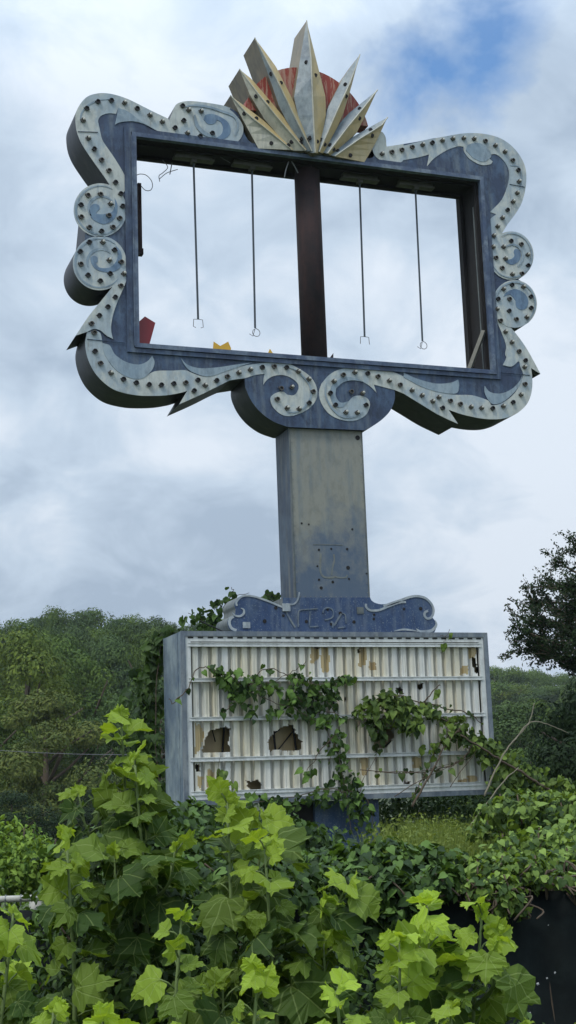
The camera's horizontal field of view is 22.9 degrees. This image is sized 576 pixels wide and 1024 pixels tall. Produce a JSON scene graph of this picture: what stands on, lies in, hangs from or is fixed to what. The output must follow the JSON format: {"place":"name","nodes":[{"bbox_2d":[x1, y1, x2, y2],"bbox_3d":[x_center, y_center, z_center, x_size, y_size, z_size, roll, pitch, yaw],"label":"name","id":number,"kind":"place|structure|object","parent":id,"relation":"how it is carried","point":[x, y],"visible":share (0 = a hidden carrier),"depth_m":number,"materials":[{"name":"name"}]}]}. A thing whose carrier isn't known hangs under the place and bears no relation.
{"place":"outdoors","nodes":[
{"label":"outdoors","id":0,"kind":"place"},
{"bbox_2d":[0,719,544,909],"bbox_3d":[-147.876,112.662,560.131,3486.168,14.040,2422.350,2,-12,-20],"label":"ground","id":1,"kind":"structure","parent":0,"point":[3,904],"depth_m":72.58,"materials":[{"name":"green plant"}]},
{"bbox_2d":[0,627,10,698],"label":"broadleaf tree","id":2,"kind":"object","parent":1,"relation":"on","point":[2,667],"visible":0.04,"depth_m":92.36,"materials":[{"name":"green plant"}]},
{"bbox_2d":[0,624,13,697],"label":"broadleaf tree","id":3,"kind":"object","parent":1,"relation":"on","point":[5,637],"visible":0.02,"depth_m":98.45,"materials":[{"name":"green plant"}]},
{"bbox_2d":[0,647,32,737],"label":"broadleaf tree","id":4,"kind":"object","parent":1,"relation":"on","point":[6,685],"visible":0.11,"depth_m":70.47,"materials":[{"name":"green plant"}]},
{"bbox_2d":[0,681,36,814],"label":"broadleaf tree","id":5,"kind":"object","parent":1,"relation":"on","point":[8,735],"visible":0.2,"depth_m":49.24,"materials":[{"name":"green plant"}]},
{"bbox_2d":[3,617,33,634],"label":"broadleaf tree","id":6,"kind":"object","parent":1,"relation":"on","point":[14,625],"visible":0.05,"depth_m":117.88,"materials":[{"name":"green plant"}]},
{"bbox_2d":[1,882,43,909],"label":"undergrowth","id":7,"kind":"object","parent":1,"relation":"on","point":[23,905],"visible":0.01,"depth_m":18.97,"materials":[{"name":"green plant"}]},
{"bbox_2d":[0,904,50,1023],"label":"sycamore sapling","id":8,"kind":"object","parent":1,"relation":"on","point":[20,1003],"visible":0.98,"depth_m":4.42,"materials":[{"name":"green plant"}]},
{"bbox_2d":[1,629,50,754],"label":"broadleaf tree","id":9,"kind":"object","parent":1,"relation":"on","point":[20,667],"visible":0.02,"depth_m":91.20,"materials":[{"name":"green plant"}]},
{"bbox_2d":[21,616,44,630],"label":"broadleaf tree","id":10,"kind":"object","parent":1,"relation":"on","point":[37,621],"visible":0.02,"depth_m":123.84,"materials":[{"name":"green plant"}]},
{"bbox_2d":[0,789,66,865],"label":"broadleaf tree","id":11,"kind":"object","parent":1,"relation":"on","point":[15,797],"visible":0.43,"depth_m":40.86,"materials":[{"name":"green plant"}]},
{"bbox_2d":[21,623,60,641],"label":"broadleaf tree","id":12,"kind":"object","parent":1,"relation":"on","point":[48,630],"visible":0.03,"depth_m":99.51,"materials":[{"name":"green plant"}]},
{"bbox_2d":[0,625,84,810],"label":"broadleaf tree","id":13,"kind":"object","parent":1,"relation":"on","point":[18,656],"visible":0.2,"depth_m":60.76,"materials":[{"name":"green plant"}]},
{"bbox_2d":[0,812,94,909],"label":"leafy shrub","id":14,"kind":"object","parent":1,"relation":"on","point":[24,874],"visible":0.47,"depth_m":6.93,"materials":[{"name":"green plant"}]},
{"bbox_2d":[30,996,69,1023],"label":"sycamore sapling","id":15,"kind":"object","parent":1,"relation":"on","point":[57,1007],"visible":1,"depth_m":4.01,"materials":[{"name":"green plant"}]},
{"bbox_2d":[40,605,78,639],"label":"broadleaf tree","id":16,"kind":"object","parent":1,"relation":"on","point":[51,619],"visible":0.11,"depth_m":112.37,"materials":[{"name":"green plant"}]},
{"bbox_2d":[31,631,90,690],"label":"broadleaf tree","id":17,"kind":"object","parent":1,"relation":"on","point":[74,640],"visible":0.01,"depth_m":91.68,"materials":[{"name":"green plant"}]},
{"bbox_2d":[0,750,126,754],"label":"overhead cable","id":18,"kind":"object","parent":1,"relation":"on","point":[64,753],"visible":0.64,"depth_m":29.61,"materials":[{"name":"metal"}]},
{"bbox_2d":[0,686,126,847],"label":"broadleaf tree","id":19,"kind":"object","parent":1,"relation":"on","point":[31,771],"visible":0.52,"depth_m":45.20,"materials":[{"name":"green plant"}]},
{"bbox_2d":[17,632,113,747],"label":"broadleaf tree","id":20,"kind":"object","parent":1,"relation":"on","point":[64,653],"visible":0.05,"depth_m":74.92,"materials":[{"name":"green plant"}]},
{"bbox_2d":[33,653,119,803],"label":"broadleaf tree","id":21,"kind":"object","parent":1,"relation":"on","point":[94,703],"visible":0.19,"depth_m":65.30,"materials":[{"name":"green plant"}]},
{"bbox_2d":[64,626,96,664],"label":"broadleaf tree","id":22,"kind":"object","parent":1,"relation":"on","point":[79,633],"visible":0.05,"depth_m":98.98,"materials":[{"name":"green plant"}]},
{"bbox_2d":[63,610,101,635],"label":"broadleaf tree","id":23,"kind":"object","parent":1,"relation":"on","point":[82,621],"visible":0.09,"depth_m":118.04,"materials":[{"name":"green plant"}]},
{"bbox_2d":[37,823,128,1023],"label":"sycamore sapling","id":24,"kind":"object","parent":1,"relation":"on","point":[60,891],"visible":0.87,"depth_m":5.00,"materials":[{"name":"green plant"}]},
{"bbox_2d":[49,720,116,790],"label":"broadleaf tree","id":25,"kind":"object","parent":1,"relation":"on","point":[74,756],"visible":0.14,"depth_m":49.02,"materials":[{"name":"green plant"}]},
{"bbox_2d":[60,786,119,851],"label":"broadleaf tree","id":26,"kind":"object","parent":1,"relation":"on","point":[89,811],"visible":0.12,"depth_m":40.55,"materials":[{"name":"green plant"}]},
{"bbox_2d":[66,607,115,631],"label":"broadleaf tree","id":27,"kind":"object","parent":1,"relation":"on","point":[98,617],"visible":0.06,"depth_m":124.08,"materials":[{"name":"green plant"}]},
{"bbox_2d":[84,626,109,651],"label":"broadleaf tree","id":28,"kind":"object","parent":1,"relation":"on","point":[93,633],"visible":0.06,"depth_m":106.19,"materials":[{"name":"green plant"}]},
{"bbox_2d":[82,630,130,697],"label":"broadleaf tree","id":29,"kind":"object","parent":1,"relation":"on","point":[90,653],"visible":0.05,"depth_m":91.62,"materials":[{"name":"green plant"}]},
{"bbox_2d":[72,635,142,721],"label":"broadleaf tree","id":30,"kind":"object","parent":1,"relation":"on","point":[107,651],"visible":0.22,"depth_m":81.48,"materials":[{"name":"green plant"}]},
{"bbox_2d":[83,1001,139,1023],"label":"sycamore sapling","id":31,"kind":"object","parent":1,"relation":"on","point":[104,1013],"visible":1,"depth_m":3.98,"materials":[{"name":"green plant"}]},
{"bbox_2d":[56,703,175,1023],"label":"sycamore sapling","id":32,"kind":"object","parent":1,"relation":"on","point":[71,810],"visible":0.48,"depth_m":5.49,"materials":[{"name":"green plant"}]},
{"bbox_2d":[67,686,164,779],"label":"broadleaf tree","id":33,"kind":"object","parent":1,"relation":"on","point":[111,744],"visible":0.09,"depth_m":59.13,"materials":[{"name":"green plant"}]},
{"bbox_2d":[99,615,132,636],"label":"broadleaf tree","id":34,"kind":"object","parent":1,"relation":"on","point":[119,621],"visible":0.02,"depth_m":112.03,"materials":[{"name":"green plant"}]},
{"bbox_2d":[95,624,140,688],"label":"broadleaf tree","id":35,"kind":"object","parent":1,"relation":"on","point":[123,632],"visible":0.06,"depth_m":98.84,"materials":[{"name":"green plant"}]},
{"bbox_2d":[59,740,205,1023],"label":"sycamore sapling","id":36,"kind":"object","parent":1,"relation":"on","point":[133,888],"visible":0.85,"depth_m":5.24,"materials":[{"name":"green plant"}]},
{"bbox_2d":[122,614,147,629],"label":"broadleaf tree","id":37,"kind":"object","parent":1,"relation":"on","point":[131,619],"visible":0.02,"depth_m":117.61,"materials":[{"name":"green plant"}]},
{"bbox_2d":[107,677,165,783],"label":"broadleaf tree","id":38,"kind":"object","parent":1,"relation":"on","point":[160,687],"visible":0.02,"depth_m":57.19,"materials":[{"name":"green plant"}]},
{"bbox_2d":[123,620,150,649],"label":"broadleaf tree","id":39,"kind":"object","parent":1,"relation":"on","point":[134,626],"visible":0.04,"depth_m":105.67,"materials":[{"name":"green plant"}]},
{"bbox_2d":[113,634,163,757],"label":"broadleaf tree","id":40,"kind":"object","parent":1,"relation":"on","point":[138,664],"visible":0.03,"depth_m":79.88,"materials":[{"name":"green plant"}]},
{"bbox_2d":[111,760,165,813],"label":"broadleaf tree","id":41,"kind":"object","parent":1,"relation":"on","point":[128,779],"visible":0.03,"depth_m":46.82,"materials":[{"name":"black plant"}]},
{"bbox_2d":[119,626,159,692],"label":"broadleaf tree","id":42,"kind":"object","parent":1,"relation":"on","point":[149,632],"visible":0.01,"depth_m":91.64,"materials":[{"name":"green plant"}]},
{"bbox_2d":[142,615,169,629],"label":"broadleaf tree","id":43,"kind":"object","parent":1,"relation":"on","point":[153,621],"visible":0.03,"depth_m":124.36,"materials":[{"name":"green plant"}]},
{"bbox_2d":[0,865,329,1023],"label":"leafy shrub","id":44,"kind":"object","parent":1,"relation":"on","point":[58,982],"visible":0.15,"depth_m":5.47,"materials":[{"name":"green plant"}]},
{"bbox_2d":[150,621,180,629],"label":"broadleaf tree","id":45,"kind":"object","parent":1,"relation":"on","point":[173,625],"visible":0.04,"depth_m":112.22,"materials":[{"name":"green plant"}]},
{"bbox_2d":[130,903,209,1023],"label":"sycamore sapling","id":46,"kind":"object","parent":1,"relation":"on","point":[150,986],"visible":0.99,"depth_m":4.26,"materials":[{"name":"green plant"}]},
{"bbox_2d":[21,796,349,949],"bbox_3d":[-0.438,2.335,7.067,1.543,1.837,2.639,-2,-11,2],"label":"leafy shrub","id":47,"kind":"object","parent":1,"relation":"on","point":[187,815],"visible":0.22,"depth_m":6.79,"materials":[{"name":"green plant"}]},
{"bbox_2d":[179,626,195,630],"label":"broadleaf tree","id":48,"kind":"object","parent":1,"relation":"on","point":[185,629],"depth_m":92.26,"materials":[{"name":"green plant"}]},
{"bbox_2d":[181,622,203,630],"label":"broadleaf tree","id":49,"kind":"object","parent":1,"relation":"on","point":[195,626],"visible":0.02,"depth_m":117.86,"materials":[{"name":"green plant"}]},
{"bbox_2d":[166,775,311,1023],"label":"sycamore sapling","id":50,"kind":"object","parent":1,"relation":"on","point":[221,905],"visible":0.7,"depth_m":4.78,"materials":[{"name":"green plant"}]},
{"bbox_2d":[231,953,279,1023],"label":"sycamore sapling","id":51,"kind":"object","parent":1,"relation":"on","point":[257,978],"visible":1,"depth_m":3.90,"materials":[{"name":"green plant"}]},
{"bbox_2d":[190,828,381,1023],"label":"sycamore sapling","id":52,"kind":"object","parent":1,"relation":"on","point":[298,1001],"visible":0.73,"depth_m":4.62,"materials":[{"name":"green plant"}]},
{"bbox_2d":[0,876,575,1023],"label":"screened fence","id":53,"kind":"object","parent":1,"relation":"on","point":[544,953],"visible":0.16,"depth_m":6.33,"materials":[{"name":"metal"}]},
{"bbox_2d":[64,20,539,848],"bbox_3d":[0.352,-0.442,16.075,5.694,10.862,0.863,2,-12,-20],"label":"roadside sign","id":54,"kind":"object","parent":1,"relation":"on","point":[314,410],"visible":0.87,"depth_m":15.85,"materials":[{"name":"blue metal"}]},
{"bbox_2d":[119,626,181,790],"bbox_3d":[-1.421,2.214,15.337,0.677,1.990,0.954,-3,-11,3],"label":"climbing vine","id":55,"kind":"object","parent":54,"relation":"attached to","point":[150,699],"visible":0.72,"depth_m":15.58,"materials":[{"name":"green plant"}]},
{"bbox_2d":[178,587,247,630],"bbox_3d":[-0.829,1.137,15.937,0.832,0.608,0.245,2,-12,-20],"label":"climbing vine","id":56,"kind":"object","parent":54,"relation":"attached to","point":[213,619],"visible":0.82,"depth_m":15.87,"materials":[{"name":"green plant"}]},
{"bbox_2d":[216,756,237,791],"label":"climbing vine","id":57,"kind":"object","parent":54,"relation":"attached to","point":[224,775],"visible":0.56,"depth_m":14.64,"materials":[{"name":"green plant"}]},
{"bbox_2d":[261,589,280,601],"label":"climbing vine","id":58,"kind":"object","parent":54,"relation":"attached to","point":[271,596],"visible":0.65,"depth_m":16.14,"materials":[{"name":"green plant"}]},
{"bbox_2d":[169,662,376,841],"bbox_3d":[-0.141,2.533,14.931,2.304,1.929,0.280,2,-12,-20],"label":"climbing vine","id":59,"kind":"object","parent":54,"relation":"attached to","point":[233,686],"visible":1,"depth_m":15.06,"materials":[{"name":"green plant"}]},
{"bbox_2d":[440,629,452,652],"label":"climbing vine","id":60,"kind":"object","parent":54,"relation":"attached to","point":[443,647],"visible":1,"depth_m":15.87,"materials":[{"name":"green plant"}]},
{"bbox_2d":[351,684,575,799],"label":"climbing vine","id":61,"kind":"object","parent":54,"relation":"attached to","point":[397,709],"visible":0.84,"depth_m":15.51,"materials":[{"name":"green plant"}]},
{"bbox_2d":[360,758,467,773],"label":"bare twig","id":62,"kind":"object","parent":61,"relation":"attached to","point":[410,772],"visible":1,"depth_m":15.23,"materials":[{"name":"brown wood"}]},
{"bbox_2d":[394,757,469,796],"bbox_3d":[1.575,2.858,15.355,0.952,0.403,0.014,2,-12,-20],"label":"bare twig","id":63,"kind":"object","parent":61,"relation":"attached to","point":[424,778],"visible":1,"depth_m":15.30,"materials":[{"name":"brown wood"}]},
{"bbox_2d":[411,727,460,806],"bbox_3d":[1.609,2.759,15.390,0.650,0.840,0.035,2,-12,-20],"label":"bare twig","id":64,"kind":"object","parent":61,"relation":"attached to","point":[421,790],"visible":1,"depth_m":15.33,"materials":[{"name":"brown wood"}]},
{"bbox_2d":[470,767,518,825],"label":"bare twig","id":65,"kind":"object","parent":61,"relation":"attached to","point":[498,788],"visible":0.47,"depth_m":15.36,"materials":[{"name":"grey wood"}]},
{"bbox_2d":[460,734,549,789],"bbox_3d":[2.717,2.938,15.706,1.750,0.980,0.058,2,-12,-20],"label":"leaning branch","id":66,"kind":"object","parent":61,"relation":"attached to","point":[514,768],"visible":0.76,"depth_m":15.63,"materials":[{"name":"brown plant"}]},
{"bbox_2d":[484,703,534,795],"bbox_3d":[2.437,2.607,15.620,0.709,1.003,0.029,2,-12,-20],"label":"bare twig","id":67,"kind":"object","parent":61,"relation":"attached to","point":[497,766],"visible":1,"depth_m":15.55,"materials":[{"name":"wood"}]},
{"bbox_2d":[513,721,568,742],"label":"bare twig","id":68,"kind":"object","parent":67,"relation":"attached to","point":[540,722],"visible":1,"depth_m":15.79,"materials":[{"name":"grey wood"}]},
{"bbox_2d":[268,891,362,1023],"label":"sycamore sapling","id":69,"kind":"object","parent":1,"relation":"on","point":[338,944],"visible":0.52,"depth_m":4.60,"materials":[{"name":"green plant"}]},
{"bbox_2d":[315,967,370,1023],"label":"sycamore sapling","id":70,"kind":"object","parent":1,"relation":"on","point":[342,979],"visible":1,"depth_m":3.91,"materials":[{"name":"green plant"}]},
{"bbox_2d":[196,917,544,1023],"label":"leafy shrub","id":71,"kind":"object","parent":1,"relation":"on","point":[354,1005],"visible":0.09,"depth_m":5.60,"materials":[{"name":"green plant"}]},
{"bbox_2d":[285,835,468,955],"bbox_3d":[0.432,2.271,6.341,0.937,1.614,0.746,-3,-11,3],"label":"ivy mound","id":72,"kind":"object","parent":1,"relation":"on","point":[396,876],"visible":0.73,"depth_m":6.29,"materials":[{"name":"green plant"}]},
{"bbox_2d":[365,929,437,1023],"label":"sycamore sapling","id":73,"kind":"object","parent":1,"relation":"on","point":[406,971],"visible":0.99,"depth_m":4.41,"materials":[{"name":"green plant"}]},
{"bbox_2d":[393,1017,414,1023],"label":"sycamore sapling","id":74,"kind":"object","parent":1,"relation":"on","point":[396,1022],"visible":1,"depth_m":3.81,"materials":[{"name":"green plant"}]},
{"bbox_2d":[367,889,471,1023],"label":"sycamore sapling","id":75,"kind":"object","parent":1,"relation":"on","point":[432,944],"visible":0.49,"depth_m":4.59,"materials":[{"name":"green plant"}]},
{"bbox_2d":[431,998,474,1023],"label":"sycamore sapling","id":76,"kind":"object","parent":1,"relation":"on","point":[450,1010],"visible":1,"depth_m":3.97,"materials":[{"name":"green plant"}]},
{"bbox_2d":[347,805,564,893],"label":"weedy grass","id":77,"kind":"structure","parent":1,"relation":"on","point":[446,836],"depth_m":9.42,"materials":[{"name":"green plant"}]},
{"bbox_2d":[425,894,540,1023],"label":"sycamore sapling","id":78,"kind":"object","parent":1,"relation":"on","point":[510,992],"visible":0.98,"depth_m":4.48,"materials":[{"name":"green plant"}]},
{"bbox_2d":[451,747,528,830],"bbox_3d":[5.393,6.947,33.106,2.985,2.941,3.224,-11,-14,37],"label":"broadleaf tree","id":79,"kind":"object","parent":1,"relation":"on","point":[518,750],"visible":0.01,"depth_m":33.20,"materials":[{"name":"green plant"}]},
{"bbox_2d":[491,696,499,705],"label":"broadleaf tree","id":80,"kind":"object","parent":1,"relation":"on","point":[495,701],"visible":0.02,"depth_m":156.42,"materials":[{"name":"green plant"}]},
{"bbox_2d":[489,665,504,684],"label":"broadleaf tree","id":81,"kind":"object","parent":1,"relation":"on","point":[494,672],"visible":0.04,"depth_m":190.23,"materials":[{"name":"green plant"}]},
{"bbox_2d":[459,701,552,812],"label":"broadleaf tree","id":82,"kind":"object","parent":1,"relation":"on","point":[508,721],"visible":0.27,"depth_m":58.57,"materials":[{"name":"green plant"}]},
{"bbox_2d":[441,848,575,1019],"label":"ivy mound","id":83,"kind":"object","parent":1,"relation":"on","point":[503,887],"visible":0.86,"depth_m":6.30,"materials":[{"name":"green plant"}]},
{"bbox_2d":[490,680,533,705],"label":"broadleaf tree","id":84,"kind":"object","parent":1,"relation":"on","point":[496,687],"visible":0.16,"depth_m":157.35,"materials":[{"name":"green plant"}]},
{"bbox_2d":[493,665,531,696],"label":"broadleaf tree","id":85,"kind":"object","parent":1,"relation":"on","point":[513,676],"visible":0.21,"depth_m":183.94,"materials":[{"name":"green plant"}]},
{"bbox_2d":[491,684,540,703],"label":"broadleaf tree","id":86,"kind":"object","parent":1,"relation":"on","point":[517,689],"visible":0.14,"depth_m":157.78,"materials":[{"name":"green plant"}]},
{"bbox_2d":[462,787,575,889],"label":"leafy shrub","id":87,"kind":"object","parent":1,"relation":"on","point":[508,810],"visible":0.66,"depth_m":8.12,"materials":[{"name":"green plant"}]},
{"bbox_2d":[470,782,575,822],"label":"leafy shrub","id":88,"kind":"object","parent":1,"relation":"on","point":[555,787],"depth_m":12.72,"materials":[{"name":"green plant"}]},
{"bbox_2d":[474,822,575,905],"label":"ivy mound","id":89,"kind":"object","parent":1,"relation":"on","point":[559,842],"visible":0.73,"depth_m":7.01,"materials":[{"name":"green plant"}]},
{"bbox_2d":[520,1017,533,1023],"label":"sycamore sapling","id":90,"kind":"object","parent":1,"relation":"on","point":[525,1021],"visible":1,"depth_m":4.18,"materials":[{"name":"green plant"}]},
{"bbox_2d":[496,698,561,756],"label":"broadleaf tree","id":91,"kind":"object","parent":1,"relation":"on","point":[547,709],"visible":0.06,"depth_m":64.94,"materials":[{"name":"green plant"}]},
{"bbox_2d":[518,670,540,702],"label":"broadleaf tree","id":92,"kind":"object","parent":1,"relation":"on","point":[530,676],"visible":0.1,"depth_m":189.92,"materials":[{"name":"green plant"}]},
{"bbox_2d":[513,687,554,703],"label":"broadleaf tree","id":93,"kind":"object","parent":1,"relation":"on","point":[537,695],"visible":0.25,"depth_m":157.40,"materials":[{"name":"green plant"}]},
{"bbox_2d":[497,528,575,688],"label":"overhanging tree","id":94,"kind":"object","parent":1,"relation":"on","point":[540,647],"visible":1,"depth_m":22.38,"materials":[{"name":"green plant"}]},
{"bbox_2d":[501,734,574,795],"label":"broadleaf tree","id":95,"kind":"object","parent":1,"relation":"on","point":[545,740],"depth_m":29.52,"materials":[{"name":"green plant"}]},
{"bbox_2d":[526,668,550,686],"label":"broadleaf tree","id":96,"kind":"object","parent":1,"relation":"on","point":[536,669],"depth_m":196.80,"materials":[{"name":"green plant"}]},
{"bbox_2d":[502,710,575,794],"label":"broadleaf tree","id":97,"kind":"object","parent":1,"relation":"on","point":[527,755],"depth_m":23.86,"materials":[{"name":"green plant"}]},
{"bbox_2d":[519,678,575,787],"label":"broadleaf tree","id":98,"kind":"object","parent":1,"relation":"on","point":[568,771],"visible":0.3,"depth_m":17.68,"materials":[{"name":"green plant"}]},
{"bbox_2d":[533,673,561,702],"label":"broadleaf tree","id":99,"kind":"object","parent":1,"relation":"on","point":[545,679],"visible":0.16,"depth_m":182.91,"materials":[{"name":"green plant"}]},
{"bbox_2d":[527,685,568,704],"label":"broadleaf tree","id":100,"kind":"object","parent":1,"relation":"on","point":[548,691],"visible":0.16,"depth_m":157.85,"materials":[{"name":"green plant"}]},
{"bbox_2d":[522,700,575,787],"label":"broadleaf tree","id":101,"kind":"object","parent":1,"relation":"on","point":[543,763],"visible":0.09,"depth_m":19.43,"materials":[{"name":"green plant"}]},
{"bbox_2d":[550,684,575,702],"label":"broadleaf tree","id":102,"kind":"object","parent":1,"relation":"on","point":[562,688],"visible":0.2,"depth_m":157.58,"materials":[{"name":"green plant"}]},
{"bbox_2d":[554,672,575,697],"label":"broadleaf tree","id":103,"kind":"object","parent":1,"relation":"on","point":[565,679],"visible":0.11,"depth_m":190.21,"materials":[{"name":"green plant"}]},
{"bbox_2d":[0,0,575,685],"label":"sky","id":104,"kind":"structure","parent":0,"point":[119,511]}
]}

